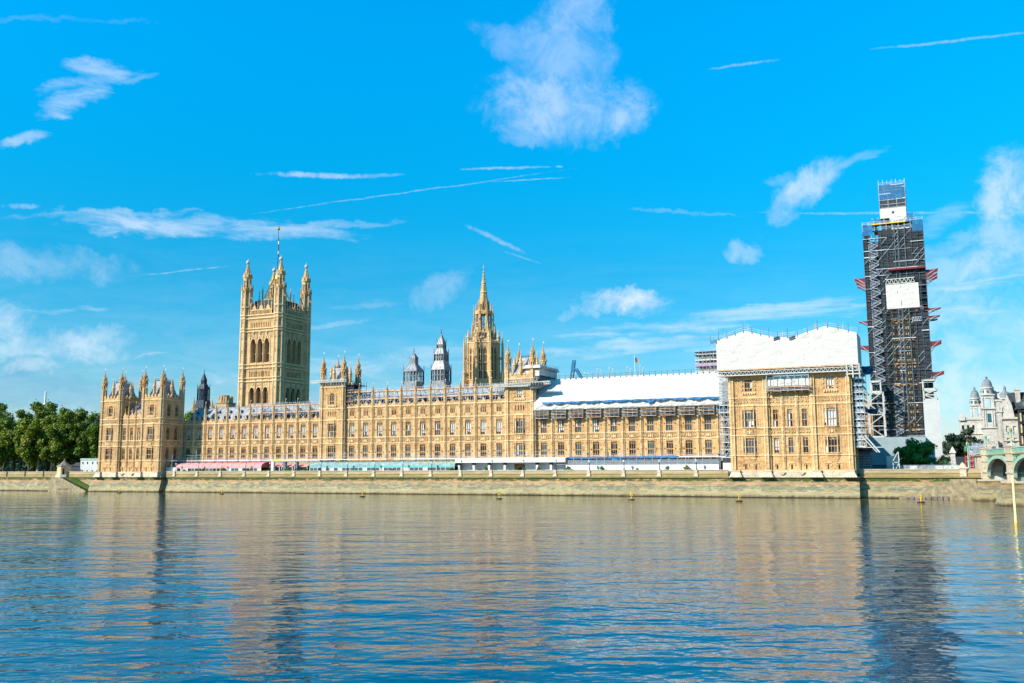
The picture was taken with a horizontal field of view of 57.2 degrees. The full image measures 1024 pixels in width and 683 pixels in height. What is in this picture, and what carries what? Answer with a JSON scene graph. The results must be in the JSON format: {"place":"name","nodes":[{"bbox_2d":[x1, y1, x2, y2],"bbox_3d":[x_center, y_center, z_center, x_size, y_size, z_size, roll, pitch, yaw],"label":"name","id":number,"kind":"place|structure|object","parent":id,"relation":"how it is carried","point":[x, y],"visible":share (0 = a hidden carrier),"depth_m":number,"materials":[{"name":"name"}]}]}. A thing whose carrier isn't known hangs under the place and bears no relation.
{"place":"outdoors","nodes":[
{"label":"outdoors","id":0,"kind":"place"},
{"bbox_2d":[195,369,210,407],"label":"dark lantern","id":1,"kind":"object","parent":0,"point":[203,393],"visible":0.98,"depth_m":413.97,"materials":[{"name":"blue metal"}]},
{"bbox_2d":[182,398,319,469],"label":"palace wing","id":2,"kind":"structure","parent":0,"point":[220,433],"depth_m":336.23,"materials":[{"name":"beige stone"}]},
{"bbox_2d":[251,401,319,419],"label":"roof scaffold","id":3,"kind":"object","parent":2,"relation":"on","point":[293,412],"visible":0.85,"depth_m":331.23,"materials":[{"name":"metal"}]},
{"bbox_2d":[318,351,361,460],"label":"palace tower","id":4,"kind":"structure","parent":0,"point":[332,424],"depth_m":321.08,"materials":[{"name":"stone"}]},
{"bbox_2d":[310,376,346,387],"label":"tower platform","id":5,"kind":"structure","parent":4,"relation":"attached to","point":[328,381],"depth_m":321.60,"materials":[{"name":"white metal"}]},
{"bbox_2d":[0,491,1023,682],"bbox_3d":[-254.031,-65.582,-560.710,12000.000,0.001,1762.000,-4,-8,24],"label":"river","id":6,"kind":"structure","parent":0,"point":[156,587],"depth_m":63.99,"materials":[{"name":"liquid"}]},
{"bbox_2d":[48,475,88,490],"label":"landing steps","id":7,"kind":"structure","parent":6,"relation":"in","point":[66,483],"depth_m":353.12,"materials":[{"name":"stone"}]},
{"bbox_2d":[87,476,165,491],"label":"river wall","id":8,"kind":"structure","parent":6,"relation":"in","point":[127,484],"depth_m":340.82,"materials":[{"name":"beige stone"}]},
{"bbox_2d":[93,365,185,476],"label":"palace pavilion","id":9,"kind":"structure","parent":8,"relation":"on","point":[141,435],"depth_m":344.88,"materials":[{"name":"stone"}]},
{"bbox_2d":[899,479,976,498],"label":"landing steps","id":10,"kind":"structure","parent":6,"relation":"in","point":[958,488],"depth_m":231.15,"materials":[{"name":"stone"}]},
{"bbox_2d":[972,445,1023,505],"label":"arch bridge","id":11,"kind":"structure","parent":6,"relation":"in","point":[999,467],"depth_m":208.51,"materials":[{"name":"green metal"}]},
{"bbox_2d":[1011,476,1017,524],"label":"mooring pole","id":12,"kind":"object","parent":6,"relation":"in","point":[1014,503],"visible":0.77,"depth_m":130.91,"materials":[{"name":"paint"}]},
{"bbox_2d":[0,0,1023,463],"label":"sky","id":13,"kind":"structure","parent":0,"point":[649,180],"materials":[{"name":"blue"}]},
{"bbox_2d":[504,338,546,457],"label":"palace tower","id":14,"kind":"structure","parent":0,"point":[520,434],"depth_m":292.53,"materials":[{"name":"stone"}]},
{"bbox_2d":[516,418,522,432],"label":"window","id":15,"kind":"structure","parent":14,"relation":"in","point":[519,421],"depth_m":291.78,"materials":[{"name":"stone"}]},
{"bbox_2d":[491,374,552,388],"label":"tower platform","id":16,"kind":"structure","parent":14,"relation":"attached to","point":[539,385],"depth_m":290.81,"materials":[{"name":"white metal"}]},
{"bbox_2d":[522,364,559,380],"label":"white tent","id":17,"kind":"object","parent":14,"relation":"on","point":[548,372],"visible":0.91,"depth_m":294.15,"materials":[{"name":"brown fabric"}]},
{"bbox_2d":[572,366,643,377],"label":"palace rear block","id":18,"kind":"structure","parent":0,"point":[612,372],"depth_m":346.68,"materials":[{"name":"stone"}]},
{"bbox_2d":[215,395,235,407],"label":"stone chimney","id":19,"kind":"object","parent":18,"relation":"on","point":[223,400],"visible":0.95,"depth_m":407.23,"materials":[{"name":"beige stone"}]},
{"bbox_2d":[403,349,423,389],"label":"ventilation tower","id":20,"kind":"structure","parent":18,"relation":"on","point":[413,367],"depth_m":369.48,"materials":[{"name":"grey metal"}]},
{"bbox_2d":[431,330,451,387],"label":"ventilation tower","id":21,"kind":"structure","parent":18,"relation":"on","point":[441,368],"depth_m":364.78,"materials":[{"name":"metal"}]},
{"bbox_2d":[462,265,504,386],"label":"octagonal tower","id":22,"kind":"structure","parent":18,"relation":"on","point":[484,358],"depth_m":377.82,"materials":[{"name":"stone"}]},
{"bbox_2d":[694,349,718,372],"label":"scaffolded turret","id":23,"kind":"object","parent":18,"relation":"on","point":[707,360],"visible":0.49,"depth_m":303.04,"materials":[{"name":"metal"}]},
{"bbox_2d":[858,446,873,471],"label":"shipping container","id":24,"kind":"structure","parent":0,"point":[865,459],"depth_m":250.14,"materials":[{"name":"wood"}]},
{"bbox_2d":[860,400,873,445],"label":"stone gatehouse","id":25,"kind":"object","parent":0,"point":[871,420],"visible":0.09,"depth_m":311.95,"materials":[{"name":"beige stone"}]},
{"bbox_2d":[958,376,1008,456],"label":"domed office block","id":26,"kind":"structure","parent":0,"point":[985,425],"depth_m":375.46,"materials":[{"name":"white stone"}]},
{"bbox_2d":[1013,397,1023,445],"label":"dark office block","id":27,"kind":"structure","parent":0,"point":[1019,408],"depth_m":286.76,"materials":[{"name":"glass"}]},
{"bbox_3d":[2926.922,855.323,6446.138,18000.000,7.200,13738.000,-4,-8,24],"label":"ground","id":28,"kind":"structure","parent":0,"visible":0},
{"bbox_2d":[0,440,16,471],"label":"broadleaf tree","id":29,"kind":"object","parent":28,"relation":"on","point":[4,456],"visible":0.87,"depth_m":379.82,"materials":[{"name":"green plant"}]},
{"bbox_2d":[0,409,33,471],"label":"broadleaf tree","id":30,"kind":"object","parent":28,"relation":"on","point":[14,431],"visible":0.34,"depth_m":380.46,"materials":[{"name":"green plant"}]},
{"bbox_2d":[0,417,33,471],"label":"broadleaf tree","id":31,"kind":"object","parent":28,"relation":"on","point":[6,422],"visible":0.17,"depth_m":383.26,"materials":[{"name":"green plant"}]},
{"bbox_2d":[15,441,38,471],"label":"broadleaf tree","id":32,"kind":"object","parent":28,"relation":"on","point":[29,459],"visible":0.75,"depth_m":373.26,"materials":[{"name":"green plant"}]},
{"bbox_2d":[21,399,47,471],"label":"broadleaf tree","id":33,"kind":"object","parent":28,"relation":"on","point":[38,408],"visible":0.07,"depth_m":399.37,"materials":[{"name":"green plant"}]},
{"bbox_2d":[19,416,52,471],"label":"broadleaf tree","id":34,"kind":"object","parent":28,"relation":"on","point":[32,433],"visible":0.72,"depth_m":373.63,"materials":[{"name":"green plant"}]},
{"bbox_2d":[0,458,80,471],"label":"undergrowth","id":35,"kind":"object","parent":28,"relation":"on","point":[8,468],"visible":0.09,"depth_m":450.77,"materials":[{"name":"green plant"}]},
{"bbox_2d":[34,399,60,471],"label":"broadleaf tree","id":36,"kind":"object","parent":28,"relation":"on","point":[50,407],"visible":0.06,"depth_m":431.15,"materials":[{"name":"green plant"}]},
{"bbox_2d":[0,471,96,490],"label":"river wall","id":37,"kind":"structure","parent":28,"relation":"on","point":[28,481],"depth_m":363.44,"materials":[{"name":"stone"}]},
{"bbox_2d":[39,442,66,471],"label":"broadleaf tree","id":38,"kind":"object","parent":28,"relation":"on","point":[46,451],"visible":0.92,"depth_m":368.40,"materials":[{"name":"green plant"}]},
{"bbox_2d":[40,405,78,462],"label":"broadleaf tree","id":39,"kind":"object","parent":28,"relation":"on","point":[63,410],"visible":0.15,"depth_m":377.70,"materials":[{"name":"green plant"}]},
{"bbox_2d":[55,459,71,476],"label":"stone hut","id":40,"kind":"object","parent":28,"relation":"on","point":[64,467],"visible":0.98,"depth_m":356.00,"materials":[{"name":"stone"}]},
{"bbox_2d":[45,410,82,460],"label":"broadleaf tree","id":41,"kind":"object","parent":28,"relation":"on","point":[61,430],"visible":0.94,"depth_m":370.66,"materials":[{"name":"green plant"}]},
{"bbox_2d":[73,421,99,458],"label":"broadleaf tree","id":42,"kind":"object","parent":28,"relation":"on","point":[88,443],"visible":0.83,"depth_m":371.62,"materials":[{"name":"green plant"}]},
{"bbox_2d":[74,408,99,433],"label":"broadleaf tree","id":43,"kind":"object","parent":28,"relation":"on","point":[80,415],"visible":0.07,"depth_m":386.54,"materials":[{"name":"green plant"}]},
{"bbox_2d":[80,458,97,470],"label":"site cabin","id":44,"kind":"object","parent":28,"relation":"on","point":[88,464],"visible":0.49,"depth_m":359.27,"materials":[{"name":"white paint"}]},
{"bbox_2d":[237,226,311,406],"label":"square tower","id":45,"kind":"structure","parent":28,"relation":"on","point":[274,345],"depth_m":438.76,"materials":[{"name":"stone"}]},
{"bbox_2d":[162,469,728,496],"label":"river wall","id":46,"kind":"structure","parent":28,"relation":"on","point":[689,483],"depth_m":287.41,"materials":[{"name":"stone"}]},
{"bbox_2d":[727,476,860,498],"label":"river wall","id":47,"kind":"structure","parent":28,"relation":"on","point":[799,487],"depth_m":245.67,"materials":[{"name":"beige stone"}]},
{"bbox_2d":[728,368,859,476],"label":"palace pavilion","id":48,"kind":"structure","parent":47,"relation":"on","point":[811,433],"depth_m":248.51,"materials":[{"name":"stone"}]},
{"bbox_2d":[745,410,753,426],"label":"window","id":49,"kind":"structure","parent":48,"relation":"in","point":[748,413],"depth_m":253.31,"materials":[{"name":"stone"}]},
{"bbox_2d":[746,438,754,453],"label":"window","id":50,"kind":"structure","parent":48,"relation":"in","point":[749,441],"depth_m":252.33,"materials":[{"name":"stone"}]},
{"bbox_2d":[765,370,809,392],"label":"scaffold cradle","id":51,"kind":"object","parent":48,"relation":"attached to","point":[785,383],"visible":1,"depth_m":249.64,"materials":[{"name":"metal"}]},
{"bbox_2d":[716,363,861,377],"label":"truss platform","id":52,"kind":"structure","parent":48,"relation":"attached to","point":[807,371],"depth_m":247.71,"materials":[{"name":"white metal"}]},
{"bbox_2d":[710,322,861,374],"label":"roof sheeting","id":53,"kind":"object","parent":52,"relation":"on","point":[822,347],"visible":0.98,"depth_m":249.85,"materials":[{"name":"plastic"}]},
{"bbox_2d":[826,377,833,389],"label":"window","id":54,"kind":"structure","parent":48,"relation":"in","point":[829,380],"depth_m":246.18,"materials":[{"name":"glass"}]},
{"bbox_2d":[827,408,835,425],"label":"window","id":55,"kind":"structure","parent":48,"relation":"in","point":[831,412],"depth_m":244.68,"materials":[{"name":"glass"}]},
{"bbox_2d":[828,437,837,452],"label":"window","id":56,"kind":"structure","parent":48,"relation":"in","point":[832,441],"depth_m":243.73,"materials":[{"name":"glass"}]},
{"bbox_2d":[851,368,882,452],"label":"scaffold tower","id":57,"kind":"structure","parent":48,"relation":"attached to","point":[858,387],"depth_m":244.62,"materials":[{"name":"metal"}]},
{"bbox_2d":[860,365,872,377],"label":"tarpaulin","id":58,"kind":"object","parent":57,"relation":"attached to","point":[867,370],"visible":0.76,"depth_m":252.44,"materials":[{"name":"plastic"}]},
{"bbox_2d":[886,456,898,468],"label":"white container","id":59,"kind":"object","parent":28,"relation":"on","point":[890,461],"visible":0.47,"depth_m":248.32,"materials":[{"name":"metal"}]},
{"bbox_2d":[867,437,925,468],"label":"site hoarding","id":60,"kind":"object","parent":28,"relation":"on","point":[889,445],"visible":0.27,"depth_m":285.68,"materials":[{"name":"white"}]},
{"bbox_2d":[866,380,886,436],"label":"steel gantry","id":61,"kind":"object","parent":60,"relation":"on","point":[872,392],"visible":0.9,"depth_m":290.20,"materials":[{"name":"grey metal"}]},
{"bbox_2d":[882,198,924,436],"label":"clock tower","id":62,"kind":"structure","parent":28,"relation":"on","point":[897,359],"depth_m":296.77,"materials":[{"name":"stone"}]},
{"bbox_2d":[855,179,943,436],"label":"clock tower scaffold","id":63,"kind":"object","parent":62,"relation":"on","point":[898,276],"visible":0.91,"depth_m":297.89,"materials":[{"name":"metal"}]},
{"bbox_2d":[886,437,937,468],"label":"round tree","id":64,"kind":"object","parent":28,"relation":"on","point":[914,452],"visible":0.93,"depth_m":257.79,"materials":[{"name":"green plant"}]},
{"bbox_2d":[860,469,981,497],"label":"river wall","id":65,"kind":"structure","parent":28,"relation":"on","point":[886,483],"depth_m":237.86,"materials":[{"name":"stone"}]},
{"bbox_2d":[901,465,959,468],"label":"site fence","id":66,"kind":"object","parent":28,"relation":"on","point":[932,467],"visible":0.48,"depth_m":241.54,"materials":[{"name":"plastic"}]},
{"bbox_2d":[922,378,942,465],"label":"access tower","id":67,"kind":"structure","parent":28,"relation":"on","point":[932,419],"depth_m":284.25,"materials":[{"name":"white paint"}]},
{"bbox_2d":[933,455,950,465],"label":"round tree","id":68,"kind":"object","parent":28,"relation":"on","point":[941,461],"visible":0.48,"depth_m":254.31,"materials":[{"name":"green plant"}]},
{"bbox_2d":[942,433,965,457],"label":"tree","id":69,"kind":"object","parent":28,"relation":"on","point":[950,444],"visible":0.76,"depth_m":358.33,"materials":[{"name":"green plant"}]},
{"bbox_2d":[946,427,976,456],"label":"tree","id":70,"kind":"object","parent":28,"relation":"on","point":[969,431],"visible":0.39,"depth_m":361.27,"materials":[{"name":"green plant"}]},
{"bbox_2d":[956,457,974,468],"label":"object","id":71,"kind":"structure","parent":28,"relation":"on","point":[959,460],"depth_m":243.74,"materials":[{"name":"metal"}]},
{"bbox_2d":[968,442,984,466],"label":"film scaffold","id":72,"kind":"object","parent":28,"relation":"on","point":[975,448],"visible":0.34,"depth_m":240.00,"materials":[{"name":"metal"}]},
{"bbox_2d":[994,388,1023,447],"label":"corner office block","id":73,"kind":"structure","parent":28,"relation":"on","point":[1006,417],"depth_m":297.42,"materials":[{"name":"stone"}]},
{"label":"terrace","id":74,"kind":"structure","parent":0,"visible":0},
{"bbox_2d":[174,462,268,470],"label":"terrace marquee","id":75,"kind":"object","parent":74,"relation":"on","point":[233,466],"visible":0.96,"depth_m":330.50,"materials":[{"name":"white paint"}]},
{"bbox_2d":[309,460,457,470],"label":"terrace marquee","id":76,"kind":"object","parent":74,"relation":"on","point":[383,465],"visible":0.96,"depth_m":303.90,"materials":[{"name":"teal fabric"}]},
{"bbox_2d":[345,377,504,460],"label":"palace wing","id":77,"kind":"structure","parent":74,"relation":"on","point":[402,430],"depth_m":306.73,"materials":[{"name":"beige stone"}]},
{"bbox_2d":[346,380,366,405],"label":"side scaffold","id":78,"kind":"object","parent":77,"relation":"on","point":[353,388],"visible":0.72,"depth_m":320.87,"materials":[{"name":"metal"}]},
{"bbox_2d":[346,382,504,405],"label":"roof scaffold","id":79,"kind":"object","parent":77,"relation":"on","point":[436,396],"visible":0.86,"depth_m":308.21,"materials":[{"name":"metal"}]},
{"bbox_2d":[465,420,470,434],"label":"window","id":80,"kind":"structure","parent":77,"relation":"in","point":[467,422],"depth_m":300.60,"materials":[{"name":"glass"}]},
{"bbox_2d":[179,444,725,463],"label":"scaffold deck","id":81,"kind":"structure","parent":74,"relation":"on","point":[445,458],"depth_m":304.31,"materials":[{"name":"metal"}]},
{"bbox_2d":[718,374,730,459],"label":"scaffold tower","id":82,"kind":"structure","parent":81,"relation":"on","point":[723,396],"depth_m":261.43,"materials":[{"name":"metal"}]},
{"bbox_2d":[455,458,568,469],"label":"white canopy","id":83,"kind":"object","parent":74,"relation":"on","point":[508,463],"visible":0.78,"depth_m":287.10,"materials":[{"name":"paint"}]},
{"bbox_2d":[567,456,678,459],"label":"tarpaulin","id":84,"kind":"object","parent":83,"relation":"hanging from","point":[621,457],"visible":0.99,"depth_m":273.51,"materials":[{"name":"blue plastic"}]},
{"bbox_2d":[536,405,723,469],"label":"palace wing","id":85,"kind":"structure","parent":74,"relation":"on","point":[659,435],"depth_m":277.77,"materials":[{"name":"beige stone"}]},
{"bbox_2d":[558,418,563,432],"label":"window","id":86,"kind":"structure","parent":85,"relation":"in","point":[560,420],"depth_m":287.67,"materials":[{"name":"glass"}]},
{"bbox_2d":[575,418,580,432],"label":"window","id":87,"kind":"structure","parent":85,"relation":"in","point":[577,420],"depth_m":285.33,"materials":[{"name":"glass"}]},
{"bbox_2d":[593,417,598,431],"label":"window","id":88,"kind":"structure","parent":85,"relation":"in","point":[595,420],"depth_m":283.07,"materials":[{"name":"glass"}]},
{"bbox_2d":[611,417,616,431],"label":"window","id":89,"kind":"structure","parent":85,"relation":"in","point":[613,419],"depth_m":280.77,"materials":[{"name":"stone"}]},
{"bbox_2d":[534,368,721,410],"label":"roof sheeting","id":90,"kind":"object","parent":85,"relation":"on","point":[687,385],"visible":0.94,"depth_m":281.39,"materials":[{"name":"metal"}]},
{"bbox_2d":[534,410,549,418],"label":"hung platform","id":91,"kind":"structure","parent":90,"relation":"hanging from","point":[539,416],"depth_m":289.03,"materials":[{"name":"metal"}]},
{"bbox_2d":[551,408,566,418],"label":"hung platform","id":92,"kind":"structure","parent":90,"relation":"hanging from","point":[557,416],"depth_m":286.59,"materials":[{"name":"grey wood"}]},
{"bbox_2d":[587,407,601,417],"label":"hung platform","id":93,"kind":"structure","parent":90,"relation":"hanging from","point":[592,415],"depth_m":282.09,"materials":[{"name":"grey wood"}]},
{"bbox_2d":[542,396,718,404],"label":"tarpaulin","id":94,"kind":"object","parent":90,"relation":"hanging from","point":[653,399],"visible":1,"depth_m":276.45,"materials":[{"name":"blue plastic"}]},
{"bbox_2d":[622,406,638,416],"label":"hung platform","id":95,"kind":"structure","parent":90,"relation":"hanging from","point":[629,414],"depth_m":277.57,"materials":[{"name":"grey wood"}]},
{"bbox_2d":[641,405,656,415],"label":"hung platform","id":96,"kind":"structure","parent":90,"relation":"hanging from","point":[648,413],"depth_m":275.44,"materials":[{"name":"grey wood"}]},
{"bbox_2d":[659,408,676,415],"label":"hung platform","id":97,"kind":"structure","parent":90,"relation":"hanging from","point":[666,413],"depth_m":273.02,"materials":[{"name":"grey wood"}]},
{"bbox_2d":[678,404,695,414],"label":"hung platform","id":98,"kind":"structure","parent":90,"relation":"hanging from","point":[692,412],"depth_m":270.75,"materials":[{"name":"grey wood"}]},
{"bbox_2d":[698,405,714,414],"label":"hung platform","id":99,"kind":"structure","parent":90,"relation":"hanging from","point":[703,412],"depth_m":268.55,"materials":[{"name":"grey wood"}]},
{"bbox_2d":[629,441,635,455],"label":"window","id":100,"kind":"structure","parent":85,"relation":"in","point":[632,444],"depth_m":277.46,"materials":[{"name":"glass"}]},
{"bbox_2d":[629,416,635,431],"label":"window","id":101,"kind":"structure","parent":85,"relation":"in","point":[631,419],"depth_m":278.48,"materials":[{"name":"stone"}]},
{"bbox_2d":[647,416,653,430],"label":"window","id":102,"kind":"structure","parent":85,"relation":"in","point":[650,419],"depth_m":276.11,"materials":[{"name":"stone"}]},
{"bbox_2d":[666,415,672,430],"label":"window","id":103,"kind":"structure","parent":85,"relation":"in","point":[669,422],"depth_m":273.76,"materials":[{"name":"stone"}]},
{"bbox_2d":[685,415,691,430],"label":"window","id":104,"kind":"structure","parent":85,"relation":"in","point":[688,418],"depth_m":271.50,"materials":[{"name":"stone"}]},
{"bbox_2d":[686,440,692,453],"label":"window","id":105,"kind":"structure","parent":85,"relation":"in","point":[689,446],"depth_m":270.67,"materials":[{"name":"glass"}]},
{"bbox_2d":[704,414,711,429],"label":"window","id":106,"kind":"structure","parent":85,"relation":"in","point":[707,416],"depth_m":269.32,"materials":[{"name":"stone"}]},
{"bbox_2d":[705,440,712,454],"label":"window","id":107,"kind":"structure","parent":85,"relation":"in","point":[708,443],"depth_m":268.40,"materials":[{"name":"glass"}]},
{"bbox_2d":[557,458,720,469],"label":"white hoarding","id":108,"kind":"object","parent":74,"relation":"on","point":[669,463],"visible":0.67,"depth_m":268.87,"materials":[{"name":"paint"}]},
{"bbox_2d":[723,458,730,472],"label":"site hoarding","id":109,"kind":"object","parent":74,"relation":"on","point":[726,463],"visible":0.5,"depth_m":257.26,"materials":[{"name":"white paint"}]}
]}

